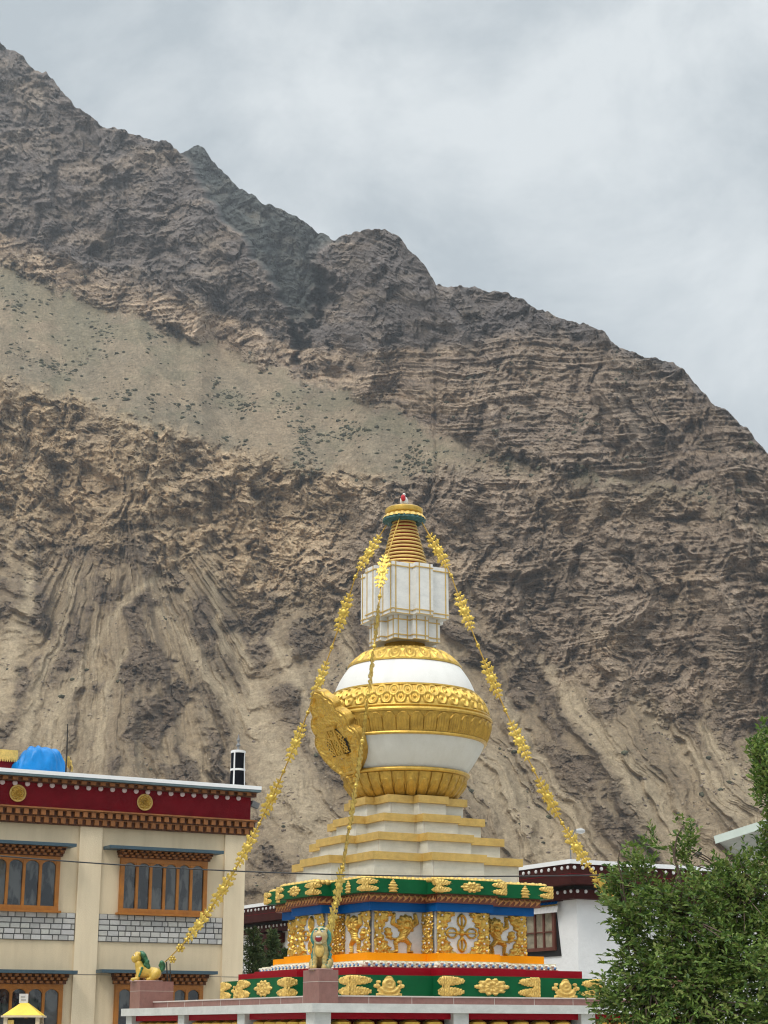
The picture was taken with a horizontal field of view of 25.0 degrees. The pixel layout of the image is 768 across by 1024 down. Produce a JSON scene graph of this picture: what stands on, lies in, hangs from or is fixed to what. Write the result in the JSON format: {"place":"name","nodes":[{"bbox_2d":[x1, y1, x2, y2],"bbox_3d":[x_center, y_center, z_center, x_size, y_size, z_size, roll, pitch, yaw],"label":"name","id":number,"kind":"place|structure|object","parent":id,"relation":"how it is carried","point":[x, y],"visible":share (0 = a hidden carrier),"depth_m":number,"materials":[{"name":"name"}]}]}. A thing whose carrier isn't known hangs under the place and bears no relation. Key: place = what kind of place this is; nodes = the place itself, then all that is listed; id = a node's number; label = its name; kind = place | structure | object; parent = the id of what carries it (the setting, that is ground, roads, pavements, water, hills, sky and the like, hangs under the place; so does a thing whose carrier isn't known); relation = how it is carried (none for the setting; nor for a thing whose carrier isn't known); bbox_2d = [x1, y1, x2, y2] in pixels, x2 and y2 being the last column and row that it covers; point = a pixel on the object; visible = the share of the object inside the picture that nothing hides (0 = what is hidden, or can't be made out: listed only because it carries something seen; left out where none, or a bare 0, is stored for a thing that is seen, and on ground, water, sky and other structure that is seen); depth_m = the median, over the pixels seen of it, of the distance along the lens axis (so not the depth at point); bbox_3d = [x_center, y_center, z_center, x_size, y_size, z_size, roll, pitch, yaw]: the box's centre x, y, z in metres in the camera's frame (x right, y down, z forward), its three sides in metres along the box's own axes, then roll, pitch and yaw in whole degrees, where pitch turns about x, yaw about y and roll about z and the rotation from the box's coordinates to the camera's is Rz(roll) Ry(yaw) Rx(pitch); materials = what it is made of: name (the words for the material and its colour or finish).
{"place":"outdoors","nodes":[
{"label":"outdoors","id":0,"kind":"place"},
{"bbox_2d":[0,749,17,767],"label":"rooftop cornice","id":1,"kind":"structure","parent":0,"point":[8,758],"depth_m":42.60,"materials":[{"name":"yellow paint"}]},
{"bbox_2d":[0,855,634,876],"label":"power cable","id":2,"kind":"object","parent":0,"point":[298,873],"visible":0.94,"depth_m":25.79,"materials":[{"name":"black rubber"}]},
{"bbox_2d":[0,43,767,904],"bbox_3d":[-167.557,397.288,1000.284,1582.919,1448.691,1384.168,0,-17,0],"label":"mountain","id":3,"kind":"structure","parent":0,"point":[626,595],"depth_m":610.60,"materials":[{"name":"brown stone"}]},
{"bbox_2d":[1,234,758,887],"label":"scrub","id":4,"kind":"object","parent":3,"relation":"on","point":[577,466],"visible":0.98,"depth_m":688.01,"materials":[{"name":"plant"}]},
{"bbox_2d":[0,297,766,886],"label":"loose rocks","id":5,"kind":"object","parent":3,"relation":"on","point":[338,675],"visible":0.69,"depth_m":505.03,"materials":[{"name":"stone"}]},
{"bbox_2d":[0,0,767,452],"label":"sky","id":6,"kind":"structure","parent":0,"point":[599,164],"materials":[{"name":"grey"}]},
{"bbox_2d":[713,820,766,1001],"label":"sheet roof shed","id":7,"kind":"structure","parent":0,"point":[726,840],"depth_m":36.76,"materials":[{"name":"grey metal"}]},
{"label":"paved courtyard","id":8,"kind":"structure","parent":0,"visible":0},
{"bbox_2d":[1,1003,46,1023],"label":"lamp kiosk","id":9,"kind":"object","parent":8,"relation":"on","point":[24,1013],"visible":1,"depth_m":31.44,"materials":[{"name":"yellow metal"}]},
{"bbox_2d":[19,994,28,1002],"bbox_3d":[-6.602,8.920,31.775,0.171,0.166,0.104,3,-17,-11],"label":"sign box","id":10,"kind":"object","parent":9,"relation":"on","point":[23,998],"visible":1,"depth_m":31.73,"materials":[{"name":"white plastic"}]},
{"bbox_2d":[0,767,261,1023],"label":"monastery building","id":11,"kind":"structure","parent":8,"relation":"on","point":[74,937],"depth_m":41.42,"materials":[{"name":"beige paint"}]},
{"bbox_2d":[11,745,64,771],"bbox_3d":[-8.512,6.225,42.812,1.372,0.860,1.185,9,-19,-28],"label":"covered tank","id":12,"kind":"object","parent":11,"relation":"on","point":[37,757],"visible":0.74,"depth_m":42.44,"materials":[{"name":"blue plastic"}]},
{"bbox_2d":[0,840,76,912],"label":"window","id":13,"kind":"structure","parent":11,"relation":"in","point":[26,885],"depth_m":40.47,"materials":[{"name":"orange wood"}]},
{"bbox_2d":[0,969,77,1023],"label":"window","id":14,"kind":"structure","parent":11,"relation":"in","point":[44,988],"depth_m":39.87,"materials":[{"name":"orange wood"}]},
{"bbox_2d":[65,724,67,771],"bbox_3d":[-7.784,5.875,42.518,0.047,1.360,0.041,0,-17,0],"label":"iron pole","id":15,"kind":"object","parent":11,"relation":"on","point":[66,750],"visible":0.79,"depth_m":42.51,"materials":[{"name":"metal"}]},
{"bbox_2d":[64,756,72,772],"bbox_3d":[-8.104,6.492,43.459,0.600,0.760,0.120,9,-19,-28],"label":"prayer cloth","id":16,"kind":"object","parent":11,"relation":"on","point":[69,764],"visible":0.3,"depth_m":43.60,"materials":[{"name":"gold fabric"}]},
{"bbox_2d":[96,969,217,1023],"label":"window","id":17,"kind":"structure","parent":11,"relation":"in","point":[188,985],"depth_m":41.27,"materials":[{"name":"orange wood"}]},
{"bbox_2d":[103,845,223,917],"bbox_3d":[-5.342,8.948,41.911,2.953,1.588,0.480,9,-19,-28],"label":"window","id":18,"kind":"structure","parent":11,"relation":"in","point":[143,891],"depth_m":42.01,"materials":[{"name":"orange wood"}]},
{"bbox_2d":[230,734,245,784],"bbox_3d":[-3.746,6.414,44.453,0.410,1.440,0.410,0,-17,0],"label":"victory banner","id":19,"kind":"object","parent":11,"relation":"on","point":[237,772],"visible":0.93,"depth_m":44.28,"materials":[{"name":"black fabric"}]},
{"bbox_2d":[251,800,259,808],"bbox_3d":[-3.289,7.402,43.812,0.272,0.200,0.140,9,-19,-28],"label":"flood lamp","id":20,"kind":"object","parent":11,"relation":"attached to","point":[254,804],"visible":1,"depth_m":43.77,"materials":[{"name":"grey metal"}]},
{"bbox_2d":[243,925,269,973],"bbox_3d":[-3.473,13.107,45.693,1.437,4.353,1.485,14,-22,-39],"label":"conifer","id":21,"kind":"object","parent":8,"relation":"on","point":[254,954],"visible":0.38,"depth_m":46.00,"materials":[{"name":"green plant"}]},
{"bbox_2d":[260,927,284,966],"bbox_3d":[-3.066,13.365,46.612,1.342,4.387,1.377,-13,-21,37],"label":"conifer","id":22,"kind":"object","parent":8,"relation":"on","point":[272,942],"visible":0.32,"depth_m":47.01,"materials":[{"name":"green plant"}]},
{"bbox_2d":[280,946,287,958],"bbox_3d":[-2.507,13.096,44.603,0.988,3.749,1.027,0,-17,0],"label":"conifer","id":23,"kind":"object","parent":8,"relation":"on","point":[284,949],"visible":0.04,"depth_m":45.04,"materials":[{"name":"green plant"}]},
{"bbox_2d":[121,969,713,1023],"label":"prayer wheel gallery","id":24,"kind":"object","parent":8,"relation":"on","point":[320,1001],"visible":0.87,"depth_m":25.71,"materials":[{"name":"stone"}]},
{"bbox_2d":[130,951,165,981],"bbox_3d":[-4.126,7.946,30.313,0.632,0.523,0.317,5,-17,-15],"label":"snow lion statue","id":25,"kind":"object","parent":24,"relation":"on","point":[144,969],"visible":1,"depth_m":30.22,"materials":[{"name":"yellow ceramic"}]},
{"bbox_2d":[308,926,332,970],"bbox_3d":[-0.898,6.216,24.680,0.404,0.622,0.408,12,-21,-35],"label":"snow lion statue","id":26,"kind":"object","parent":24,"relation":"on","point":[321,953],"visible":0.99,"depth_m":24.56,"materials":[{"name":"gold metal"}]},
{"bbox_2d":[220,493,601,998],"bbox_3d":[0.355,3.889,30.122,5.305,8.853,5.305,9,-19,-28],"label":"stupa","id":27,"kind":"object","parent":24,"relation":"on","point":[428,729],"visible":0.97,"depth_m":28.69,"materials":[{"name":"gold"}]},
{"bbox_2d":[165,525,386,962],"bbox_3d":[-1.900,4.072,30.867,4.121,7.634,0.111,-5,-18,17],"label":"garland","id":28,"kind":"object","parent":27,"relation":"hanging from","point":[295,742],"visible":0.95,"depth_m":30.62,"materials":[{"name":"gold metal"}]},
{"bbox_2d":[325,518,399,940],"bbox_3d":[-0.390,3.202,27.948,0.273,7.642,4.212,-4,-17,14],"label":"garland","id":29,"kind":"object","parent":27,"relation":"hanging from","point":[382,572],"visible":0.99,"depth_m":27.50,"materials":[{"name":"gold metal"}]},
{"bbox_2d":[421,522,613,895],"bbox_3d":[2.699,3.749,29.507,4.212,7.794,0.080,-4,-17,14],"label":"garland","id":30,"kind":"object","parent":27,"relation":"hanging from","point":[548,796],"visible":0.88,"depth_m":29.62,"materials":[{"name":"gold metal"}]},
{"bbox_2d":[243,859,759,1023],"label":"white temple","id":31,"kind":"structure","parent":8,"relation":"on","point":[565,932],"depth_m":41.32,"materials":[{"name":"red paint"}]},
{"bbox_2d":[570,828,584,858],"bbox_3d":[4.666,8.039,41.751,0.391,0.827,0.125,0,-17,0],"label":"roof floodlight","id":32,"kind":"object","parent":31,"relation":"on","point":[580,830],"visible":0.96,"depth_m":41.80,"materials":[{"name":"grey metal"}]},
{"bbox_2d":[578,715,767,1023],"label":"leafy tree","id":33,"kind":"object","parent":8,"relation":"on","point":[730,958],"visible":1,"depth_m":16.39,"materials":[{"name":"green plant"}]}
]}

